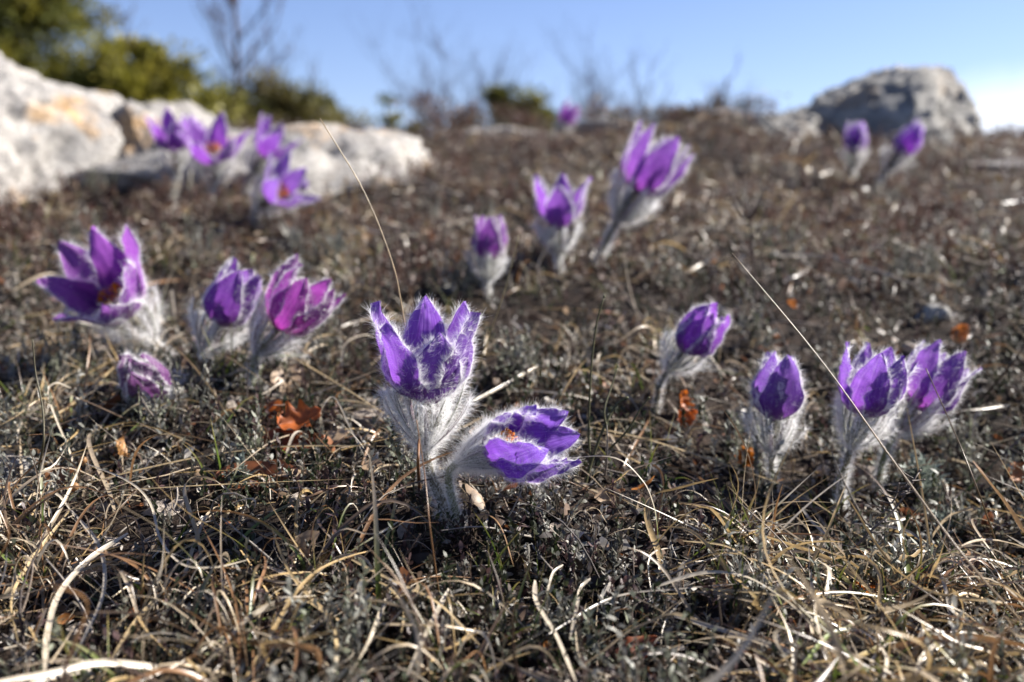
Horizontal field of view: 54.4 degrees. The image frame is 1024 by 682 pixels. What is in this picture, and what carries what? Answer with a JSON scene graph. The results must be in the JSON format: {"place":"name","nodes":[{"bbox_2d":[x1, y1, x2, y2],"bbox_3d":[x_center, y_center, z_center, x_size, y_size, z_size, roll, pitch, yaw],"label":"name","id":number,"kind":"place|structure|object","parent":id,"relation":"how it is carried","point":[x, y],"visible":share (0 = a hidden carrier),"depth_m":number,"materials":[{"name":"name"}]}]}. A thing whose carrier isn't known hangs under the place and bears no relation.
{"place":"outdoors","nodes":[
{"label":"outdoors","id":0,"kind":"place"},
{"bbox_2d":[0,117,1023,681],"bbox_3d":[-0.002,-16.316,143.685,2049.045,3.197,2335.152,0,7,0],"label":"ground","id":1,"kind":"structure","parent":0,"point":[528,303],"depth_m":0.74,"materials":[{"name":"brown plant"}]},
{"bbox_2d":[0,453,37,481],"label":"flat pebble","id":2,"kind":"object","parent":1,"relation":"on","point":[27,466],"visible":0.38,"depth_m":0.53,"materials":[{"name":"stone"}]},
{"bbox_2d":[32,339,44,484],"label":"tall grass stalk","id":3,"kind":"object","parent":1,"relation":"on","point":[42,449],"depth_m":0.47,"materials":[{"name":"beige plant"}]},
{"bbox_2d":[10,510,69,671],"bbox_3d":[-0.193,0.097,0.399,0.015,0.022,0.127,-2,7,-17],"label":"dry grass blade","id":4,"kind":"object","parent":1,"relation":"on","point":[29,562],"visible":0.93,"depth_m":0.41,"materials":[{"name":"plant"}]},
{"bbox_2d":[43,465,80,486],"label":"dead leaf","id":5,"kind":"object","parent":1,"relation":"on","point":[60,475],"visible":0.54,"depth_m":0.51,"materials":[{"name":"brown plant"}]},
{"bbox_2d":[0,53,124,204],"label":"limestone outcrop","id":6,"kind":"object","parent":1,"relation":"on","point":[48,129],"visible":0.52,"depth_m":1.30,"materials":[{"name":"white stone"}]},
{"bbox_2d":[0,0,133,84],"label":"evergreen shrub","id":7,"kind":"object","parent":1,"relation":"on","point":[33,20],"visible":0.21,"depth_m":4.28,"materials":[{"name":"green plant"}]},
{"bbox_2d":[42,533,128,670],"bbox_3d":[-0.168,0.097,0.378,0.016,0.016,0.101,-1,7,-6],"label":"dry grass blade","id":8,"kind":"object","parent":1,"relation":"on","point":[55,601],"visible":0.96,"depth_m":0.39,"materials":[{"name":"plant"}]},
{"bbox_2d":[33,222,176,362],"bbox_3d":[-0.270,-0.027,0.672,0.093,0.110,0.074,-7,10,-44],"label":"pasque flower","id":9,"kind":"object","parent":1,"relation":"on","point":[102,284],"visible":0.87,"depth_m":0.68,"materials":[{"name":"purple plant"}]},
{"bbox_2d":[59,0,182,103],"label":"evergreen shrub","id":10,"kind":"object","parent":1,"relation":"on","point":[123,77],"visible":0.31,"depth_m":4.09,"materials":[{"name":"green plant"}]},
{"bbox_2d":[102,598,154,677],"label":"dry grass blade","id":11,"kind":"object","parent":1,"relation":"on","point":[143,611],"visible":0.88,"depth_m":0.37,"materials":[{"name":"plant"}]},
{"bbox_2d":[115,347,192,414],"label":"pasque flower","id":12,"kind":"object","parent":1,"relation":"on","point":[132,371],"visible":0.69,"depth_m":0.57,"materials":[{"name":"purple plant"}]},
{"bbox_2d":[109,100,214,158],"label":"limestone block","id":13,"kind":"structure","parent":1,"relation":"on","point":[130,118],"depth_m":1.38,"materials":[{"name":"white stone"}]},
{"bbox_2d":[86,463,248,568],"bbox_3d":[-0.168,0.076,0.444,0.147,0.016,0.022,6,9,42],"label":"dry grass blade","id":14,"kind":"object","parent":1,"relation":"on","point":[154,517],"visible":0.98,"depth_m":0.43,"materials":[{"name":"plant"}]},
{"bbox_2d":[145,107,191,201],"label":"pasque flower","id":15,"kind":"object","parent":1,"relation":"on","point":[166,136],"visible":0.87,"depth_m":1.20,"materials":[{"name":"purple plant"}]},
{"bbox_2d":[127,33,271,128],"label":"evergreen shrub","id":16,"kind":"object","parent":1,"relation":"on","point":[206,99],"visible":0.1,"depth_m":4.26,"materials":[{"name":"green plant"}]},
{"bbox_2d":[176,111,253,206],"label":"pasque flower","id":17,"kind":"object","parent":1,"relation":"on","point":[214,148],"visible":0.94,"depth_m":1.17,"materials":[{"name":"purple plant"}]},
{"bbox_2d":[180,255,264,370],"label":"pasque flower","id":18,"kind":"object","parent":1,"relation":"on","point":[230,290],"visible":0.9,"depth_m":0.63,"materials":[{"name":"purple plant"}]},
{"bbox_2d":[89,445,386,482],"bbox_3d":[-0.131,0.060,0.504,0.155,0.012,0.015,-1,7,-9],"label":"dry grass blade","id":19,"kind":"object","parent":1,"relation":"on","point":[226,452],"visible":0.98,"depth_m":0.51,"materials":[{"name":"plant"}]},
{"bbox_2d":[191,0,306,99],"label":"bare tree","id":20,"kind":"object","parent":1,"relation":"on","point":[235,67],"visible":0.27,"depth_m":5.01,"materials":[{"name":"grey plant"}]},
{"bbox_2d":[67,123,436,202],"bbox_3d":[-0.375,-0.201,1.426,0.554,0.222,0.386,3,7,21],"label":"limestone ledge","id":21,"kind":"object","parent":1,"relation":"on","point":[318,154],"visible":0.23,"depth_m":1.31,"materials":[{"name":"white stone"}]},
{"bbox_2d":[212,459,295,489],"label":"dead leaf","id":22,"kind":"object","parent":1,"relation":"on","point":[256,465],"visible":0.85,"depth_m":0.50,"materials":[{"name":"brown plant"}]},
{"bbox_2d":[220,40,312,129],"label":"evergreen shrub","id":23,"kind":"object","parent":1,"relation":"on","point":[276,104],"visible":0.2,"depth_m":4.55,"materials":[{"name":"green plant"}]},
{"bbox_2d":[241,112,303,204],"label":"pasque flower","id":24,"kind":"object","parent":1,"relation":"on","point":[267,139],"visible":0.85,"depth_m":1.21,"materials":[{"name":"purple plant"}]},
{"bbox_2d":[248,149,320,226],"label":"pasque flower","id":25,"kind":"object","parent":1,"relation":"on","point":[281,183],"visible":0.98,"depth_m":1.07,"materials":[{"name":"purple plant"}]},
{"bbox_2d":[270,364,300,391],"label":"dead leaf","id":26,"kind":"object","parent":1,"relation":"on","point":[277,374],"visible":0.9,"depth_m":0.62,"materials":[{"name":"beige plant"}]},
{"bbox_2d":[272,220,310,257],"bbox_3d":[-0.212,-0.099,0.971,0.031,0.039,0.037,4,8,31],"label":"silvery rosette","id":27,"kind":"object","parent":1,"relation":"on","point":[292,235],"visible":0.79,"depth_m":0.97,"materials":[{"name":"grey plant"}]},
{"bbox_2d":[263,428,323,450],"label":"dead leaf","id":28,"kind":"object","parent":1,"relation":"on","point":[285,441],"visible":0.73,"depth_m":0.55,"materials":[{"name":"brown plant"}]},
{"bbox_2d":[242,253,347,392],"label":"pasque flower","id":29,"kind":"object","parent":1,"relation":"on","point":[293,305],"visible":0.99,"depth_m":0.61,"materials":[{"name":"purple plant"}]},
{"bbox_2d":[256,597,338,670],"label":"dry grass blade","id":30,"kind":"object","parent":1,"relation":"on","point":[334,635],"visible":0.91,"depth_m":0.37,"materials":[{"name":"plant"}]},
{"bbox_2d":[277,399,320,429],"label":"dead leaf","id":31,"kind":"object","parent":1,"relation":"on","point":[293,418],"visible":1,"depth_m":0.55,"materials":[{"name":"orange plant"}]},
{"bbox_2d":[280,41,381,128],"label":"evergreen shrub","id":32,"kind":"object","parent":1,"relation":"on","point":[330,113],"visible":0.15,"depth_m":4.58,"materials":[{"name":"green plant"}]},
{"bbox_2d":[322,428,348,447],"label":"dead leaf","id":33,"kind":"object","parent":1,"relation":"on","point":[339,435],"visible":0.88,"depth_m":0.53,"materials":[{"name":"beige plant"}]},
{"bbox_2d":[314,228,359,269],"bbox_3d":[-0.160,-0.084,0.916,0.038,0.038,0.041,3,8,21],"label":"silvery rosette","id":34,"kind":"object","parent":1,"relation":"on","point":[337,247],"visible":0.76,"depth_m":0.92,"materials":[{"name":"grey plant"}]},
{"bbox_2d":[320,118,405,327],"bbox_3d":[-0.072,-0.021,0.503,0.048,0.180,0.008,0,7,0],"label":"tall grass stalk","id":35,"kind":"object","parent":1,"relation":"on","point":[377,223],"depth_m":0.50,"materials":[{"name":"plant"}]},
{"bbox_2d":[351,406,406,433],"bbox_3d":[-0.075,0.049,0.584,0.039,0.020,0.029,0,7,0],"label":"flat pebble","id":36,"kind":"object","parent":1,"relation":"on","point":[363,412],"visible":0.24,"depth_m":0.57,"materials":[{"name":"stone"}]},
{"bbox_2d":[374,91,404,130],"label":"evergreen shrub","id":37,"kind":"object","parent":1,"relation":"on","point":[387,99],"visible":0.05,"depth_m":4.07,"materials":[{"name":"green plant"}]},
{"bbox_2d":[345,556,479,644],"bbox_3d":[-0.040,0.099,0.383,0.077,0.015,0.003,6,9,41],"label":"dry grass blade","id":38,"kind":"object","parent":1,"relation":"on","point":[413,589],"visible":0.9,"depth_m":0.38,"materials":[{"name":"plant"}]},
{"bbox_2d":[362,293,484,537],"bbox_3d":[-0.039,0.035,0.455,0.062,0.114,0.053,0,7,0],"label":"pasque flower","id":39,"kind":"object","parent":1,"relation":"on","point":[426,362],"visible":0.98,"depth_m":0.45,"materials":[{"name":"purple plant"}]},
{"bbox_2d":[391,71,462,133],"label":"heath bush","id":40,"kind":"object","parent":1,"relation":"on","point":[422,103],"visible":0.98,"depth_m":1.94,"materials":[{"name":"grey plant"}]},
{"bbox_2d":[407,589,448,676],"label":"dry grass blade","id":41,"kind":"object","parent":1,"relation":"on","point":[432,620],"visible":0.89,"depth_m":0.36,"materials":[{"name":"plant"}]},
{"bbox_2d":[416,419,439,592],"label":"tall grass stalk","id":42,"kind":"object","parent":1,"relation":"on","point":[428,513],"depth_m":0.41,"materials":[{"name":"plant"}]},
{"bbox_2d":[343,0,514,133],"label":"bare bush","id":43,"kind":"object","parent":1,"relation":"on","point":[432,86],"visible":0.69,"depth_m":3.68,"materials":[{"name":"grey plant"}]},
{"bbox_2d":[437,94,492,134],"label":"heath bush","id":44,"kind":"object","parent":1,"relation":"on","point":[467,115],"visible":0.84,"depth_m":2.04,"materials":[{"name":"grey plant"}]},
{"bbox_2d":[463,215,511,299],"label":"pasque flower","id":45,"kind":"object","parent":1,"relation":"on","point":[489,239],"visible":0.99,"depth_m":0.80,"materials":[{"name":"purple plant"}]},
{"bbox_2d":[439,28,546,126],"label":"bare bush","id":46,"kind":"object","parent":1,"relation":"on","point":[490,81],"visible":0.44,"depth_m":3.77,"materials":[{"name":"grey plant"}]},
{"bbox_2d":[478,77,536,127],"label":"evergreen shrub","id":47,"kind":"object","parent":1,"relation":"on","point":[499,91],"visible":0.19,"depth_m":3.46,"materials":[{"name":"green plant"}]},
{"bbox_2d":[463,126,554,138],"bbox_3d":[-0.014,-0.391,1.997,0.248,0.074,0.202,-1,7,-8],"label":"stone","id":48,"kind":"object","parent":1,"relation":"on","point":[508,129],"visible":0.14,"depth_m":1.92,"materials":[{"name":"stone"}]},
{"bbox_2d":[474,94,544,130],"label":"heath bush","id":49,"kind":"object","parent":1,"relation":"on","point":[498,119],"visible":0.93,"depth_m":2.04,"materials":[{"name":"grey plant"}]},
{"bbox_2d":[437,399,583,531],"bbox_3d":[-0.002,0.060,0.454,0.069,0.071,0.046,3,8,22],"label":"pasque flower","id":50,"kind":"object","parent":1,"relation":"on","point":[519,444],"visible":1,"depth_m":0.45,"materials":[{"name":"purple plant"}]},
{"bbox_2d":[0,121,1022,681],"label":"gravel","id":51,"kind":"structure","parent":1,"relation":"on","point":[232,403],"depth_m":0.59,"materials":[{"name":"grey gravel"}]},
{"bbox_2d":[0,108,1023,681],"bbox_3d":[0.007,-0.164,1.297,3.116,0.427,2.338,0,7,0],"label":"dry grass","id":52,"kind":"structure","parent":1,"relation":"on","point":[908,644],"depth_m":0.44,"materials":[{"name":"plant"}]},
{"bbox_2d":[69,510,106,664],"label":"dry grass blade","id":53,"kind":"object","parent":52,"relation":"on","point":[95,539],"visible":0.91,"depth_m":0.40,"materials":[{"name":"plant"}]},
{"bbox_2d":[190,596,285,681],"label":"dry grass blade","id":54,"kind":"object","parent":52,"relation":"on","point":[259,611],"visible":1,"depth_m":0.37,"materials":[{"name":"plant"}]},
{"bbox_2d":[532,580,575,681],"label":"dry grass blade","id":55,"kind":"object","parent":52,"relation":"on","point":[538,605],"visible":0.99,"depth_m":0.38,"materials":[{"name":"plant"}]},
{"bbox_2d":[650,570,835,653],"bbox_3d":[0.094,0.102,0.387,0.078,0.013,0.026,6,9,39],"label":"dry grass blade","id":56,"kind":"object","parent":52,"relation":"on","point":[685,576],"visible":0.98,"depth_m":0.40,"materials":[{"name":"plant"}]},
{"bbox_2d":[0,115,1023,681],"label":"creeping thyme","id":57,"kind":"object","parent":1,"relation":"on","point":[598,557],"visible":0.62,"depth_m":0.48,"materials":[{"name":"green plant"}]},
{"bbox_2d":[0,110,1023,681],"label":"wiry tufts","id":58,"kind":"object","parent":1,"relation":"on","point":[516,350],"visible":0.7,"depth_m":0.57,"materials":[{"name":"beige plant"}]},
{"bbox_2d":[0,105,1023,314],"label":"brown heath","id":59,"kind":"object","parent":1,"relation":"on","point":[778,210],"visible":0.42,"depth_m":1.17,"materials":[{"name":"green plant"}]},
{"bbox_2d":[0,113,1023,681],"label":"silvery ground leaves","id":60,"kind":"object","parent":1,"relation":"on","point":[12,659],"visible":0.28,"depth_m":0.51,"materials":[{"name":"grey plant"}]},
{"bbox_2d":[0,110,1023,681],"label":"fallen twigs","id":61,"kind":"object","parent":1,"relation":"on","point":[132,550],"visible":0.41,"depth_m":0.46,"materials":[{"name":"brown plant"}]},
{"bbox_2d":[0,154,1023,681],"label":"green grass shoots","id":62,"kind":"object","parent":1,"relation":"on","point":[838,576],"depth_m":0.46,"materials":[{"name":"plant"}]},
{"bbox_2d":[0,120,1023,681],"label":"leaf litter","id":63,"kind":"object","parent":1,"relation":"on","point":[476,500],"visible":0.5,"depth_m":0.49,"materials":[{"name":"brown plant"}]},
{"bbox_2d":[495,90,559,132],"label":"heath bush","id":64,"kind":"object","parent":1,"relation":"on","point":[528,117],"visible":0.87,"depth_m":2.06,"materials":[{"name":"brown plant"}]},
{"bbox_2d":[513,83,559,131],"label":"evergreen shrub","id":65,"kind":"object","parent":1,"relation":"on","point":[536,97],"visible":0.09,"depth_m":3.48,"materials":[{"name":"green plant"}]},
{"bbox_2d":[524,172,592,279],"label":"pasque flower","id":66,"kind":"object","parent":1,"relation":"on","point":[559,207],"visible":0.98,"depth_m":0.86,"materials":[{"name":"purple plant"}]},
{"bbox_2d":[552,98,579,135],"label":"pasque flower","id":67,"kind":"object","parent":1,"relation":"on","point":[569,115],"visible":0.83,"depth_m":1.84,"materials":[{"name":"purple plant"}]},
{"bbox_2d":[541,14,642,127],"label":"bare bush","id":68,"kind":"object","parent":1,"relation":"on","point":[588,81],"visible":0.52,"depth_m":3.08,"materials":[{"name":"grey plant"}]},
{"bbox_2d":[568,71,620,121],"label":"heath bush","id":69,"kind":"object","parent":1,"relation":"on","point":[599,111],"visible":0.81,"depth_m":2.06,"materials":[{"name":"grey plant"}]},
{"bbox_2d":[565,116,647,134],"bbox_3d":[0.205,-0.426,2.050,0.193,0.069,0.216,3,8,22],"label":"stone","id":70,"kind":"object","parent":1,"relation":"on","point":[589,122],"visible":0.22,"depth_m":1.97,"materials":[{"name":"stone"}]},
{"bbox_2d":[583,295,649,489],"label":"dried herb","id":71,"kind":"object","parent":1,"relation":"on","point":[591,459],"visible":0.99,"depth_m":0.51,"materials":[{"name":"brown plant"}]},
{"bbox_2d":[595,89,657,126],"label":"heath bush","id":72,"kind":"object","parent":1,"relation":"on","point":[628,113],"visible":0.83,"depth_m":1.97,"materials":[{"name":"grey plant"}]},
{"bbox_2d":[587,32,678,121],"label":"bare bush","id":73,"kind":"object","parent":1,"relation":"on","point":[638,98],"visible":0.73,"depth_m":2.98,"materials":[{"name":"brown plant"}]},
{"bbox_2d":[615,635,656,664],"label":"dead leaf","id":74,"kind":"object","parent":1,"relation":"on","point":[652,639],"visible":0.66,"depth_m":0.39,"materials":[{"name":"brown plant"}]},
{"bbox_2d":[546,584,731,635],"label":"dry grass blade","id":75,"kind":"object","parent":1,"relation":"on","point":[593,606],"visible":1,"depth_m":0.40,"materials":[{"name":"plant"}]},
{"bbox_2d":[591,118,697,265],"bbox_3d":[0.122,-0.135,0.927,0.106,0.151,0.075,0,7,0],"label":"pasque flower","id":76,"kind":"object","parent":1,"relation":"on","point":[653,171],"visible":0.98,"depth_m":0.91,"materials":[{"name":"purple plant"}]},
{"bbox_2d":[637,98,699,125],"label":"heath bush","id":77,"kind":"object","parent":1,"relation":"on","point":[664,112],"visible":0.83,"depth_m":1.90,"materials":[{"name":"grey plant"}]},
{"bbox_2d":[663,100,717,121],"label":"heath bush","id":78,"kind":"object","parent":1,"relation":"on","point":[693,111],"visible":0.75,"depth_m":1.90,"materials":[{"name":"grey plant"}]},
{"bbox_2d":[649,298,733,414],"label":"pasque flower","id":79,"kind":"object","parent":1,"relation":"on","point":[701,330],"visible":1,"depth_m":0.60,"materials":[{"name":"purple plant"}]},
{"bbox_2d":[590,426,842,520],"bbox_3d":[0.111,0.069,0.544,0.137,0.042,0.020,2,7,18],"label":"dry grass blade","id":80,"kind":"object","parent":1,"relation":"on","point":[715,461],"visible":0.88,"depth_m":0.55,"materials":[{"name":"plant"}]},
{"bbox_2d":[690,77,750,117],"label":"heath bush","id":81,"kind":"object","parent":1,"relation":"on","point":[717,104],"visible":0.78,"depth_m":2.04,"materials":[{"name":"grey plant"}]},
{"bbox_2d":[726,168,773,344],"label":"dried herb","id":82,"kind":"object","parent":1,"relation":"on","point":[749,218],"visible":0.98,"depth_m":0.73,"materials":[{"name":"brown plant"}]},
{"bbox_2d":[714,75,792,119],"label":"heath bush","id":83,"kind":"object","parent":1,"relation":"on","point":[746,101],"visible":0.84,"depth_m":2.02,"materials":[{"name":"grey plant"}]},
{"bbox_2d":[674,615,837,681],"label":"dry grass blade","id":84,"kind":"object","parent":1,"relation":"on","point":[725,630],"visible":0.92,"depth_m":0.38,"materials":[{"name":"plant"}]},
{"bbox_2d":[733,350,810,497],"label":"pasque flower","id":85,"kind":"object","parent":1,"relation":"on","point":[777,393],"visible":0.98,"depth_m":0.54,"materials":[{"name":"purple plant"}]},
{"bbox_2d":[747,112,828,139],"bbox_3d":[0.467,-0.356,1.782,0.170,0.102,0.177,-5,8,-33],"label":"stone","id":86,"kind":"object","parent":1,"relation":"on","point":[792,120],"visible":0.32,"depth_m":1.72,"materials":[{"name":"grey stone"}]},
{"bbox_2d":[700,588,910,622],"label":"dry grass blade","id":87,"kind":"object","parent":1,"relation":"on","point":[802,598],"visible":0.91,"depth_m":0.40,"materials":[{"name":"plant"}]},
{"bbox_2d":[772,254,916,285],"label":"dry grass blade","id":88,"kind":"object","parent":1,"relation":"on","point":[880,271],"visible":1,"depth_m":0.89,"materials":[{"name":"plant"}]},
{"bbox_2d":[802,627,888,681],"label":"dry grass blade","id":89,"kind":"object","parent":1,"relation":"on","point":[816,648],"visible":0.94,"depth_m":0.36,"materials":[{"name":"plant"}]},
{"bbox_2d":[838,121,871,178],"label":"pasque flower","id":90,"kind":"object","parent":1,"relation":"on","point":[855,141],"visible":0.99,"depth_m":1.32,"materials":[{"name":"purple plant"}]},
{"bbox_2d":[827,341,922,525],"bbox_3d":[0.192,0.052,0.538,0.046,0.110,0.047,-4,8,-28],"label":"pasque flower","id":91,"kind":"object","parent":1,"relation":"on","point":[875,386],"visible":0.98,"depth_m":0.53,"materials":[{"name":"purple plant"}]},
{"bbox_2d":[732,253,1022,623],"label":"tall grass stalk","id":92,"kind":"object","parent":1,"relation":"on","point":[960,551],"depth_m":0.41,"materials":[{"name":"plant"}]},
{"bbox_2d":[780,65,984,146],"bbox_3d":[0.661,-0.377,1.863,0.403,0.286,0.322,7,10,43],"label":"grey boulder","id":93,"kind":"object","parent":1,"relation":"on","point":[897,97],"visible":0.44,"depth_m":1.75,"materials":[{"name":"stone"}]},
{"bbox_2d":[840,463,924,561],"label":"dried herb","id":94,"kind":"object","parent":1,"relation":"on","point":[903,494],"visible":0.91,"depth_m":0.47,"materials":[{"name":"brown plant"}]},
{"bbox_2d":[873,117,924,184],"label":"pasque flower","id":95,"kind":"object","parent":1,"relation":"on","point":[907,141],"visible":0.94,"depth_m":1.30,"materials":[{"name":"purple plant"}]},
{"bbox_2d":[856,523,952,632],"bbox_3d":[0.188,0.103,0.450,0.032,0.007,0.122,0,7,0],"label":"dry grass blade","id":96,"kind":"object","parent":1,"relation":"on","point":[939,570],"visible":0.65,"depth_m":0.44,"materials":[{"name":"plant"}]},
{"bbox_2d":[894,449,951,499],"bbox_3d":[0.236,0.077,0.571,0.033,0.031,0.030,0,7,0],"label":"silvery rosette","id":97,"kind":"object","parent":1,"relation":"on","point":[926,472],"visible":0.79,"depth_m":0.57,"materials":[{"name":"grey plant"}]},
{"bbox_2d":[870,339,982,498],"bbox_3d":[0.236,0.047,0.573,0.066,0.104,0.045,0,7,0],"label":"pasque flower","id":98,"kind":"object","parent":1,"relation":"on","point":[950,377],"visible":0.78,"depth_m":0.56,"materials":[{"name":"purple plant"}]},
{"bbox_2d":[915,303,951,323],"bbox_3d":[0.334,-0.020,0.791,0.029,0.021,0.023,0,7,0],"label":"flat pebble","id":99,"kind":"object","parent":1,"relation":"on","point":[934,308],"visible":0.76,"depth_m":0.78,"materials":[{"name":"grey stone"}]},
{"bbox_2d":[930,504,964,551],"bbox_3d":[0.232,0.099,0.537,0.020,0.024,0.023,0,7,0],"label":"silvery rosette","id":100,"kind":"object","parent":1,"relation":"on","point":[940,517],"visible":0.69,"depth_m":0.53,"materials":[{"name":"grey plant"}]},
{"bbox_2d":[950,324,968,342],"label":"dead leaf","id":101,"kind":"object","parent":1,"relation":"on","point":[961,332],"visible":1,"depth_m":0.74,"materials":[{"name":"brown plant"}]},
{"bbox_2d":[925,368,1004,565],"bbox_3d":[0.229,0.067,0.471,0.080,0.110,0.033,-4,8,-32],"label":"tall grass stalk","id":102,"kind":"object","parent":1,"relation":"on","point":[969,470],"depth_m":0.45,"materials":[{"name":"plant"}]},
{"bbox_2d":[959,158,1023,172],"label":"flat slab","id":103,"kind":"structure","parent":1,"relation":"on","point":[996,164],"depth_m":1.44,"materials":[{"name":"stone"}]},
{"bbox_2d":[973,461,1023,531],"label":"dry grass blade","id":104,"kind":"object","parent":1,"relation":"on","point":[1016,518],"visible":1,"depth_m":0.45,"materials":[{"name":"plant"}]},
{"bbox_2d":[28,0,1023,136],"label":"sky","id":105,"kind":"structure","parent":0,"point":[802,49],"materials":[{"name":"blue"}]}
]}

